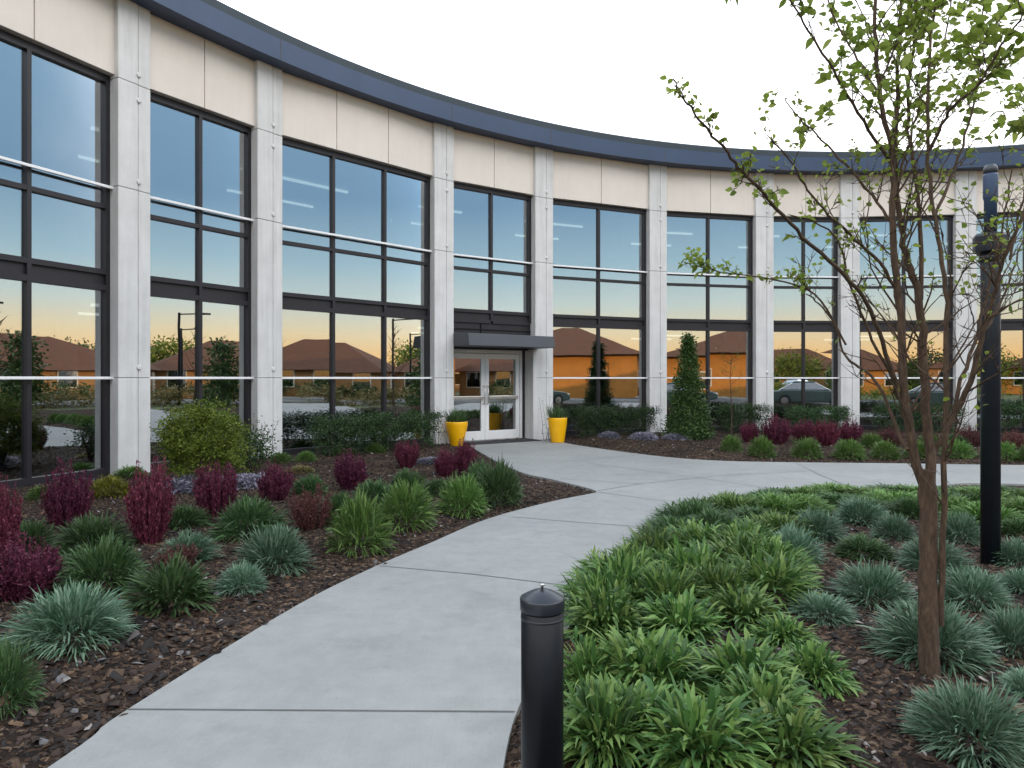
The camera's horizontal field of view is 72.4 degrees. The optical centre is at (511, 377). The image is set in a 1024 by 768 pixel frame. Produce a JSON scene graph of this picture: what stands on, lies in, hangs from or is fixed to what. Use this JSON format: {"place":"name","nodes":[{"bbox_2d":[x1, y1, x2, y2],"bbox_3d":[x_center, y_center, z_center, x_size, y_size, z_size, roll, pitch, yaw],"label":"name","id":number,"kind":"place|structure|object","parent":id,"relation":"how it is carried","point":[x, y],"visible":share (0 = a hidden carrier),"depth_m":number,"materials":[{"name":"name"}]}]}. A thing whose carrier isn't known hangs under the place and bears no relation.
{"place":"outdoors","nodes":[
{"label":"outdoors","id":0,"kind":"place"},
{"bbox_2d":[0,426,1023,767],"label":"planting bed","id":1,"kind":"object","parent":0,"point":[10,462],"visible":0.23,"depth_m":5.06,"materials":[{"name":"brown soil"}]},
{"bbox_2d":[0,475,22,562],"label":"crimson shrub","id":2,"kind":"object","parent":1,"relation":"on","point":[10,521],"visible":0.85,"depth_m":5.88,"materials":[{"name":"purple plant"}]},
{"bbox_2d":[0,633,49,720],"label":"green tuft","id":3,"kind":"object","parent":1,"relation":"on","point":[14,673],"visible":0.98,"depth_m":3.34,"materials":[{"name":"green plant"}]},
{"bbox_2d":[0,531,63,602],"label":"crimson shrub","id":4,"kind":"object","parent":1,"relation":"on","point":[20,578],"visible":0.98,"depth_m":4.84,"materials":[{"name":"purple plant"}]},
{"bbox_2d":[16,516,59,549],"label":"green tuft","id":5,"kind":"object","parent":1,"relation":"on","point":[37,530],"visible":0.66,"depth_m":6.37,"materials":[{"name":"green plant"}]},
{"bbox_2d":[39,456,95,530],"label":"crimson shrub","id":6,"kind":"object","parent":1,"relation":"on","point":[62,498],"visible":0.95,"depth_m":7.07,"materials":[{"name":"purple plant"}]},
{"bbox_2d":[0,574,142,666],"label":"blue tuft","id":7,"kind":"object","parent":1,"relation":"on","point":[62,611],"visible":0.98,"depth_m":4.05,"materials":[{"name":"green plant"}]},
{"bbox_2d":[43,508,139,557],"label":"green tuft","id":8,"kind":"object","parent":1,"relation":"on","point":[84,528],"visible":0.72,"depth_m":6.23,"materials":[{"name":"green plant"}]},
{"bbox_2d":[47,525,151,595],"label":"green tuft","id":9,"kind":"object","parent":1,"relation":"on","point":[108,554],"visible":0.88,"depth_m":5.03,"materials":[{"name":"green plant"}]},
{"bbox_2d":[90,475,131,499],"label":"golden shrub","id":10,"kind":"object","parent":1,"relation":"on","point":[105,484],"visible":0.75,"depth_m":8.98,"materials":[{"name":"yellow plant"}]},
{"bbox_2d":[0,610,248,767],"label":"mulch chips","id":11,"kind":"object","parent":1,"relation":"on","point":[117,674],"visible":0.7,"depth_m":3.72,"materials":[{"name":"brown wood"}]},
{"bbox_2d":[123,455,177,543],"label":"crimson shrub","id":12,"kind":"object","parent":1,"relation":"on","point":[149,515],"visible":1,"depth_m":6.47,"materials":[{"name":"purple plant"}]},
{"bbox_2d":[118,548,224,618],"bbox_3d":[-2.350,1.430,4.808,0.764,0.490,0.650,0,0,-5],"label":"leafy perennial","id":13,"kind":"object","parent":1,"relation":"on","point":[192,583],"visible":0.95,"depth_m":4.73,"materials":[{"name":"green plant"}]},
{"bbox_2d":[167,503,211,530],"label":"green tuft","id":14,"kind":"object","parent":1,"relation":"on","point":[187,515],"visible":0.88,"depth_m":7.27,"materials":[{"name":"green plant"}]},
{"bbox_2d":[155,528,225,565],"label":"blue tuft","id":15,"kind":"object","parent":1,"relation":"on","point":[202,542],"visible":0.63,"depth_m":5.92,"materials":[{"name":"green plant"}]},
{"bbox_2d":[149,393,257,482],"bbox_3d":[-4.380,0.908,10.023,1.421,1.395,1.540,0,0,0],"label":"round bush","id":16,"kind":"object","parent":1,"relation":"on","point":[177,440],"visible":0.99,"depth_m":9.71,"materials":[{"name":"green plant"}]},
{"bbox_2d":[192,458,238,519],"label":"crimson shrub","id":17,"kind":"object","parent":1,"relation":"on","point":[214,493],"visible":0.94,"depth_m":7.64,"materials":[{"name":"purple plant"}]},
{"bbox_2d":[211,559,269,596],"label":"blue tuft","id":18,"kind":"object","parent":1,"relation":"on","point":[240,574],"visible":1,"depth_m":5.16,"materials":[{"name":"green plant"}]},
{"bbox_2d":[207,492,295,543],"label":"green tuft","id":19,"kind":"object","parent":1,"relation":"on","point":[252,511],"visible":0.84,"depth_m":6.79,"materials":[{"name":"green plant"}]},
{"bbox_2d":[235,425,285,471],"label":"loose shrub","id":20,"kind":"object","parent":1,"relation":"on","point":[259,450],"visible":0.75,"depth_m":11.38,"materials":[{"name":"green plant"}]},
{"bbox_2d":[227,520,319,579],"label":"blue tuft","id":21,"kind":"object","parent":1,"relation":"on","point":[270,546],"visible":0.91,"depth_m":5.70,"materials":[{"name":"green plant"}]},
{"bbox_2d":[256,459,295,500],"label":"crimson shrub","id":22,"kind":"object","parent":1,"relation":"on","point":[272,485],"visible":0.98,"depth_m":8.73,"materials":[{"name":"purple plant"}]},
{"bbox_2d":[285,482,335,530],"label":"red shrub","id":23,"kind":"object","parent":1,"relation":"on","point":[308,517],"visible":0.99,"depth_m":7.09,"materials":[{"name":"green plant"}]},
{"bbox_2d":[332,447,368,489],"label":"crimson shrub","id":24,"kind":"object","parent":1,"relation":"on","point":[349,474],"visible":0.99,"depth_m":9.61,"materials":[{"name":"purple plant"}]},
{"bbox_2d":[321,483,400,559],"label":"green tuft","id":25,"kind":"object","parent":1,"relation":"on","point":[360,511],"visible":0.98,"depth_m":6.39,"materials":[{"name":"green plant"}]},
{"bbox_2d":[300,407,445,457],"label":"hedge","id":26,"kind":"object","parent":1,"relation":"on","point":[348,428],"visible":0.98,"depth_m":14.38,"materials":[{"name":"green plant"}]},
{"bbox_2d":[393,438,420,467],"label":"crimson shrub","id":27,"kind":"object","parent":1,"relation":"on","point":[407,455],"visible":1,"depth_m":12.04,"materials":[{"name":"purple plant"}]},
{"bbox_2d":[376,474,441,532],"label":"green tuft","id":28,"kind":"object","parent":1,"relation":"on","point":[400,498],"visible":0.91,"depth_m":7.39,"materials":[{"name":"green plant"}]},
{"bbox_2d":[433,446,459,476],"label":"crimson shrub","id":29,"kind":"object","parent":1,"relation":"on","point":[445,462],"visible":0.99,"depth_m":10.97,"materials":[{"name":"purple plant"}]},
{"bbox_2d":[442,407,470,445],"bbox_3d":[-1.319,1.140,16.528,0.816,0.918,0.745,0,0,-21],"label":"flower pot","id":30,"kind":"object","parent":1,"relation":"on","point":[456,423],"visible":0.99,"depth_m":16.37,"materials":[{"name":"yellow ceramic"}]},
{"bbox_2d":[434,470,494,518],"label":"green tuft","id":31,"kind":"object","parent":1,"relation":"on","point":[464,493],"visible":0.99,"depth_m":8.20,"materials":[{"name":"green plant"}]},
{"bbox_2d":[473,456,526,507],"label":"green tuft","id":32,"kind":"object","parent":1,"relation":"on","point":[499,479],"visible":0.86,"depth_m":8.77,"materials":[{"name":"green plant"}]},
{"bbox_2d":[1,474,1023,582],"bbox_3d":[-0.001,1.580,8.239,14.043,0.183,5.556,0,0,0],"label":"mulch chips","id":33,"kind":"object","parent":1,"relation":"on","point":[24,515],"visible":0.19,"depth_m":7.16,"materials":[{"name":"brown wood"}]},
{"bbox_2d":[12,434,1022,480],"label":"mulch chips","id":34,"kind":"object","parent":1,"relation":"on","point":[423,455],"visible":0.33,"depth_m":14.42,"materials":[{"name":"brown wood"}]},
{"bbox_2d":[520,583,564,767],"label":"bollard","id":35,"kind":"object","parent":1,"relation":"on","point":[542,608],"visible":1,"depth_m":2.36,"materials":[{"name":"metal"}]},
{"bbox_2d":[564,625,630,698],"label":"leafy clump","id":36,"kind":"object","parent":1,"relation":"on","point":[577,659],"visible":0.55,"depth_m":3.55,"materials":[{"name":"green plant"}]},
{"bbox_2d":[553,556,645,634],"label":"leafy clump","id":37,"kind":"object","parent":1,"relation":"on","point":[605,579],"visible":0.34,"depth_m":4.69,"materials":[{"name":"green plant"}]},
{"bbox_2d":[564,578,648,647],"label":"leafy clump","id":38,"kind":"object","parent":1,"relation":"on","point":[617,615],"visible":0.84,"depth_m":4.32,"materials":[{"name":"green plant"}]},
{"bbox_2d":[558,536,667,592],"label":"leafy clump","id":39,"kind":"object","parent":1,"relation":"on","point":[623,550],"visible":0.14,"depth_m":5.31,"materials":[{"name":"green plant"}]},
{"bbox_2d":[567,402,662,437],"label":"hedge","id":40,"kind":"object","parent":1,"relation":"on","point":[588,413],"visible":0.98,"depth_m":18.51,"materials":[{"name":"green plant"}]},
{"bbox_2d":[564,542,668,609],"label":"leafy clump","id":41,"kind":"object","parent":1,"relation":"on","point":[629,568],"visible":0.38,"depth_m":4.94,"materials":[{"name":"green plant"}]},
{"bbox_2d":[564,666,674,767],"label":"leafy clump","id":42,"kind":"object","parent":1,"relation":"on","point":[593,712],"visible":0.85,"depth_m":2.87,"materials":[{"name":"green plant"}]},
{"bbox_2d":[569,623,711,701],"bbox_3d":[0.729,1.513,3.557,0.802,0.560,0.843,0,0,-30],"label":"leafy clump","id":43,"kind":"object","parent":1,"relation":"on","point":[650,660],"visible":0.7,"depth_m":3.49,"materials":[{"name":"green plant"}]},
{"bbox_2d":[594,672,686,761],"bbox_3d":[0.585,1.537,3.076,0.588,0.476,0.618,0,0,-15],"label":"leafy clump","id":44,"kind":"object","parent":1,"relation":"on","point":[659,691],"visible":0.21,"depth_m":3.10,"materials":[{"name":"green plant"}]},
{"bbox_2d":[612,520,694,555],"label":"leafy clump","id":45,"kind":"object","parent":1,"relation":"on","point":[648,536],"visible":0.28,"depth_m":6.05,"materials":[{"name":"green plant"}]},
{"bbox_2d":[627,558,723,615],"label":"leafy clump","id":46,"kind":"object","parent":1,"relation":"on","point":[669,582],"visible":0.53,"depth_m":4.67,"materials":[{"name":"green plant"}]},
{"bbox_2d":[624,584,730,649],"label":"leafy clump","id":47,"kind":"object","parent":1,"relation":"on","point":[681,613],"visible":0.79,"depth_m":4.23,"materials":[{"name":"green plant"}]},
{"bbox_2d":[645,497,725,520],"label":"leafy clump","id":48,"kind":"object","parent":1,"relation":"on","point":[687,508],"visible":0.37,"depth_m":7.57,"materials":[{"name":"green plant"}]},
{"bbox_2d":[659,332,716,440],"bbox_3d":[4.457,0.213,17.897,1.559,2.817,1.600,0,0,0],"label":"conical evergreen","id":49,"kind":"object","parent":1,"relation":"on","point":[688,379],"visible":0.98,"depth_m":17.73,"materials":[{"name":"green plant"}]},
{"bbox_2d":[641,534,748,592],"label":"leafy clump","id":50,"kind":"object","parent":1,"relation":"on","point":[681,558],"visible":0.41,"depth_m":5.26,"materials":[{"name":"green plant"}]},
{"bbox_2d":[654,517,746,566],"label":"leafy clump","id":51,"kind":"object","parent":1,"relation":"on","point":[692,529],"visible":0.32,"depth_m":6.20,"materials":[{"name":"green plant"}]},
{"bbox_2d":[618,667,789,767],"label":"leafy clump","id":52,"kind":"object","parent":1,"relation":"on","point":[699,726],"visible":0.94,"depth_m":2.79,"materials":[{"name":"green plant"}]},
{"bbox_2d":[676,553,768,619],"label":"leafy clump","id":53,"kind":"object","parent":1,"relation":"on","point":[721,576],"visible":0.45,"depth_m":4.79,"materials":[{"name":"green plant"}]},
{"bbox_2d":[685,530,785,589],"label":"leafy clump","id":54,"kind":"object","parent":1,"relation":"on","point":[728,548],"visible":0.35,"depth_m":5.42,"materials":[{"name":"green plant"}]},
{"bbox_2d":[702,490,779,512],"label":"leafy clump","id":55,"kind":"object","parent":1,"relation":"on","point":[732,501],"visible":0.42,"depth_m":7.93,"materials":[{"name":"green plant"}]},
{"bbox_2d":[663,627,824,708],"bbox_3d":[1.175,1.467,3.468,0.781,0.384,0.748,0,0,-26],"label":"leafy clump","id":56,"kind":"object","parent":1,"relation":"on","point":[745,652],"visible":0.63,"depth_m":3.47,"materials":[{"name":"green plant"}]},
{"bbox_2d":[713,399,777,432],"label":"hedge","id":57,"kind":"object","parent":1,"relation":"on","point":[744,409],"visible":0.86,"depth_m":19.75,"materials":[{"name":"green plant"}]},
{"bbox_2d":[695,582,797,638],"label":"leafy clump","id":58,"kind":"object","parent":1,"relation":"on","point":[742,604],"visible":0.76,"depth_m":4.39,"materials":[{"name":"green plant"}]},
{"bbox_2d":[698,660,828,752],"bbox_3d":[1.098,1.492,3.123,0.607,0.422,0.644,0,0,36],"label":"leafy clump","id":59,"kind":"object","parent":1,"relation":"on","point":[764,684],"visible":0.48,"depth_m":3.15,"materials":[{"name":"green plant"}]},
{"bbox_2d":[715,541,827,616],"bbox_3d":[1.778,1.461,4.895,0.913,0.599,1.037,0,0,15],"label":"leafy clump","id":60,"kind":"object","parent":1,"relation":"on","point":[770,571],"visible":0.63,"depth_m":4.84,"materials":[{"name":"green plant"}]},
{"bbox_2d":[719,531,826,590],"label":"leafy clump","id":61,"kind":"object","parent":1,"relation":"on","point":[776,545],"visible":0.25,"depth_m":5.42,"materials":[{"name":"green plant"}]},
{"bbox_2d":[761,412,792,444],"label":"crimson shrub","id":62,"kind":"object","parent":1,"relation":"on","point":[775,434],"visible":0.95,"depth_m":16.15,"materials":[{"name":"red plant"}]},
{"bbox_2d":[739,507,823,541],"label":"leafy clump","id":63,"kind":"object","parent":1,"relation":"on","point":[778,520],"visible":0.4,"depth_m":6.75,"materials":[{"name":"green plant"}]},
{"bbox_2d":[740,610,823,650],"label":"leafy clump","id":64,"kind":"object","parent":1,"relation":"on","point":[785,629],"visible":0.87,"depth_m":4.04,"materials":[{"name":"green plant"}]},
{"bbox_2d":[739,491,830,516],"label":"leafy clump","id":65,"kind":"object","parent":1,"relation":"on","point":[771,499],"visible":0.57,"depth_m":7.88,"materials":[{"name":"green plant"}]},
{"bbox_2d":[771,519,829,564],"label":"blue tuft","id":66,"kind":"object","parent":1,"relation":"on","point":[790,534],"visible":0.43,"depth_m":5.89,"materials":[{"name":"green plant"}]},
{"bbox_2d":[728,687,877,767],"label":"leafy clump","id":67,"kind":"object","parent":1,"relation":"on","point":[794,732],"visible":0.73,"depth_m":2.81,"materials":[{"name":"green plant"}]},
{"bbox_2d":[774,635,864,700],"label":"leafy clump","id":68,"kind":"object","parent":1,"relation":"on","point":[813,663],"visible":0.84,"depth_m":3.52,"materials":[{"name":"green plant"}]},
{"bbox_2d":[782,402,857,428],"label":"hedge","id":69,"kind":"object","parent":1,"relation":"on","point":[839,413],"visible":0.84,"depth_m":20.03,"materials":[{"name":"green plant"}]},
{"bbox_2d":[795,504,849,542],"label":"blue tuft","id":70,"kind":"object","parent":1,"relation":"on","point":[813,517],"visible":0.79,"depth_m":6.68,"materials":[{"name":"green plant"}]},
{"bbox_2d":[785,588,863,628],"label":"blue tuft","id":71,"kind":"object","parent":1,"relation":"on","point":[826,602],"visible":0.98,"depth_m":4.48,"materials":[{"name":"green plant"}]},
{"bbox_2d":[812,418,841,445],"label":"crimson shrub","id":72,"kind":"object","parent":1,"relation":"on","point":[824,435],"visible":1,"depth_m":15.93,"materials":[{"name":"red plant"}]},
{"bbox_2d":[659,0,1023,676],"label":"young tree","id":73,"kind":"object","parent":1,"relation":"on","point":[931,592],"visible":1,"depth_m":3.58,"materials":[{"name":"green plant"}]},
{"bbox_2d":[830,493,893,527],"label":"blue tuft","id":74,"kind":"object","parent":1,"relation":"on","point":[862,509],"visible":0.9,"depth_m":7.37,"materials":[{"name":"green plant"}]},
{"bbox_2d":[828,531,899,561],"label":"green tuft","id":75,"kind":"object","parent":1,"relation":"on","point":[863,543],"visible":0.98,"depth_m":6.02,"materials":[{"name":"green plant"}]},
{"bbox_2d":[826,557,917,610],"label":"blue tuft","id":76,"kind":"object","parent":1,"relation":"on","point":[869,581],"visible":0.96,"depth_m":4.79,"materials":[{"name":"green plant"}]},
{"bbox_2d":[868,510,918,541],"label":"blue tuft","id":77,"kind":"object","parent":1,"relation":"on","point":[894,524],"visible":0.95,"depth_m":6.71,"materials":[{"name":"green plant"}]},
{"bbox_2d":[884,494,939,519],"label":"green tuft","id":78,"kind":"object","parent":1,"relation":"on","point":[909,505],"visible":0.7,"depth_m":7.78,"materials":[{"name":"green plant"}]},
{"bbox_2d":[870,401,968,431],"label":"hedge","id":79,"kind":"object","parent":1,"relation":"on","point":[882,411],"visible":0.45,"depth_m":19.98,"materials":[{"name":"green plant"}]},
{"bbox_2d":[858,597,1008,681],"bbox_3d":[2.340,1.437,3.895,0.821,0.469,0.817,0,0,19],"label":"blue tuft","id":80,"kind":"object","parent":1,"relation":"on","point":[954,629],"visible":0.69,"depth_m":3.84,"materials":[{"name":"green plant"}]},
{"bbox_2d":[893,537,979,574],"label":"blue tuft","id":81,"kind":"object","parent":1,"relation":"on","point":[911,552],"visible":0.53,"depth_m":5.66,"materials":[{"name":"green plant"}]},
{"bbox_2d":[938,508,979,546],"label":"blue tuft","id":82,"kind":"object","parent":1,"relation":"on","point":[962,523],"visible":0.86,"depth_m":6.55,"materials":[{"name":"green plant"}]},
{"bbox_2d":[897,668,1023,767],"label":"blue tuft","id":83,"kind":"object","parent":1,"relation":"on","point":[983,712],"visible":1,"depth_m":2.88,"materials":[{"name":"green plant"}]},
{"bbox_2d":[937,563,1017,615],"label":"blue tuft","id":84,"kind":"object","parent":1,"relation":"on","point":[972,583],"visible":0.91,"depth_m":4.70,"materials":[{"name":"green plant"}]},
{"bbox_2d":[938,500,1023,531],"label":"leafy clump","id":85,"kind":"object","parent":1,"relation":"on","point":[975,508],"visible":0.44,"depth_m":7.40,"materials":[{"name":"green plant"}]},
{"bbox_2d":[972,164,1007,565],"bbox_3d":[3.999,-0.067,5.850,0.239,3.435,0.239,0,0,22],"label":"lamp post","id":86,"kind":"object","parent":1,"relation":"on","point":[990,476],"visible":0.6,"depth_m":5.79,"materials":[{"name":"metal"}]},
{"bbox_2d":[969,601,1023,659],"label":"blue tuft","id":87,"kind":"object","parent":1,"relation":"on","point":[1012,628],"visible":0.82,"depth_m":3.94,"materials":[{"name":"green plant"}]},
{"bbox_2d":[992,534,1023,568],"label":"blue tuft","id":88,"kind":"object","parent":1,"relation":"on","point":[1013,550],"visible":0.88,"depth_m":5.75,"materials":[{"name":"green plant"}]},
{"bbox_2d":[995,662,1023,697],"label":"blue tuft","id":89,"kind":"object","parent":1,"relation":"on","point":[1016,679],"visible":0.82,"depth_m":3.43,"materials":[{"name":"green plant"}]},
{"bbox_2d":[48,439,1023,767],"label":"path","id":90,"kind":"structure","parent":0,"point":[410,665],"depth_m":4.17,"materials":[{"name":"concrete"}]},
{"bbox_2d":[128,455,949,711],"bbox_3d":[3.016,1.596,8.684,8.564,0.001,11.591,0,0,6],"label":"path joint","id":91,"kind":"object","parent":90,"relation":"on","point":[419,710],"visible":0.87,"depth_m":3.37,"materials":[{"name":"grey concrete"}]},
{"bbox_2d":[546,404,569,442],"bbox_3d":[1.107,1.120,17.438,0.805,0.957,0.642,0,0,0],"label":"flower pot","id":92,"kind":"object","parent":90,"relation":"on","point":[557,422],"visible":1,"depth_m":17.27,"materials":[{"name":"yellow ceramic"}]},
{"bbox_2d":[218,0,1023,150],"label":"sky","id":93,"kind":"structure","parent":0,"point":[592,65],"materials":[{"name":"white"}]},
{"label":"ground","id":94,"kind":"structure","parent":0,"visible":0},
{"bbox_2d":[0,0,1023,489],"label":"office building","id":95,"kind":"structure","parent":94,"relation":"on","point":[210,200],"depth_m":17.29,"materials":[{"name":"concrete"}]},
{"bbox_2d":[0,30,110,489],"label":"window","id":96,"kind":"structure","parent":95,"relation":"in","point":[76,96],"depth_m":10.52,"materials":[{"name":"black glass"}]},
{"bbox_2d":[150,92,251,470],"bbox_3d":[-5.585,-1.545,12.529,0.320,6.490,2.204,0,0,32],"label":"window","id":97,"kind":"structure","parent":95,"relation":"in","point":[226,144],"depth_m":12.88,"materials":[{"name":"black glass"}]},
{"bbox_2d":[282,137,429,455],"bbox_3d":[-3.324,-1.545,15.288,0.320,6.490,3.981,0,0,44],"label":"window","id":98,"kind":"structure","parent":95,"relation":"in","point":[401,198],"depth_m":16.05,"materials":[{"name":"black glass"}]},
{"bbox_2d":[454,353,484,440],"bbox_3d":[-1.124,0.479,17.588,1.066,2.198,0.144,0,0,-34],"label":"door","id":99,"kind":"structure","parent":95,"relation":"in","point":[470,435],"depth_m":17.82,"materials":[{"name":"white metal"}]},
{"bbox_2d":[454,182,530,325],"bbox_3d":[-0.545,-3.085,17.800,2.552,3.410,0.130,0,0,-34],"label":"window","id":100,"kind":"structure","parent":95,"relation":"in","point":[489,316],"depth_m":17.82,"materials":[{"name":"black metal"}]},
{"bbox_2d":[485,354,518,439],"bbox_3d":[-0.239,0.479,18.196,1.066,2.198,0.144,0,0,-34],"label":"door","id":101,"kind":"structure","parent":95,"relation":"in","point":[509,433],"depth_m":18.17,"materials":[{"name":"white metal"}]},
{"bbox_2d":[553,199,645,436],"bbox_3d":[2.401,-1.545,19.373,3.173,6.490,0.320,0,0,-24],"label":"window","id":102,"kind":"structure","parent":95,"relation":"in","point":[559,320],"depth_m":19.42,"materials":[{"name":"black metal"}]},
{"bbox_2d":[667,212,752,430],"bbox_3d":[5.746,-1.545,20.491,2.932,6.490,0.320,0,0,-13],"label":"window","id":103,"kind":"structure","parent":95,"relation":"in","point":[707,324],"depth_m":20.53,"materials":[{"name":"black metal"}]},
{"bbox_2d":[773,217,837,428],"bbox_3d":[8.726,-1.545,20.936,2.149,6.490,0.320,0,0,-3],"label":"window","id":104,"kind":"structure","parent":95,"relation":"in","point":[802,326],"depth_m":20.95,"materials":[{"name":"black metal"}]},
{"bbox_2d":[860,216,952,430],"bbox_3d":[11.666,-1.545,20.830,2.789,6.490,0.320,0,0,6],"label":"window","id":105,"kind":"structure","parent":95,"relation":"in","point":[930,324],"depth_m":20.77,"materials":[{"name":"black metal"}]},
{"bbox_2d":[977,212,1023,431],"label":"window","id":106,"kind":"structure","parent":95,"relation":"in","point":[1006,324],"depth_m":20.27,"materials":[{"name":"black metal"}]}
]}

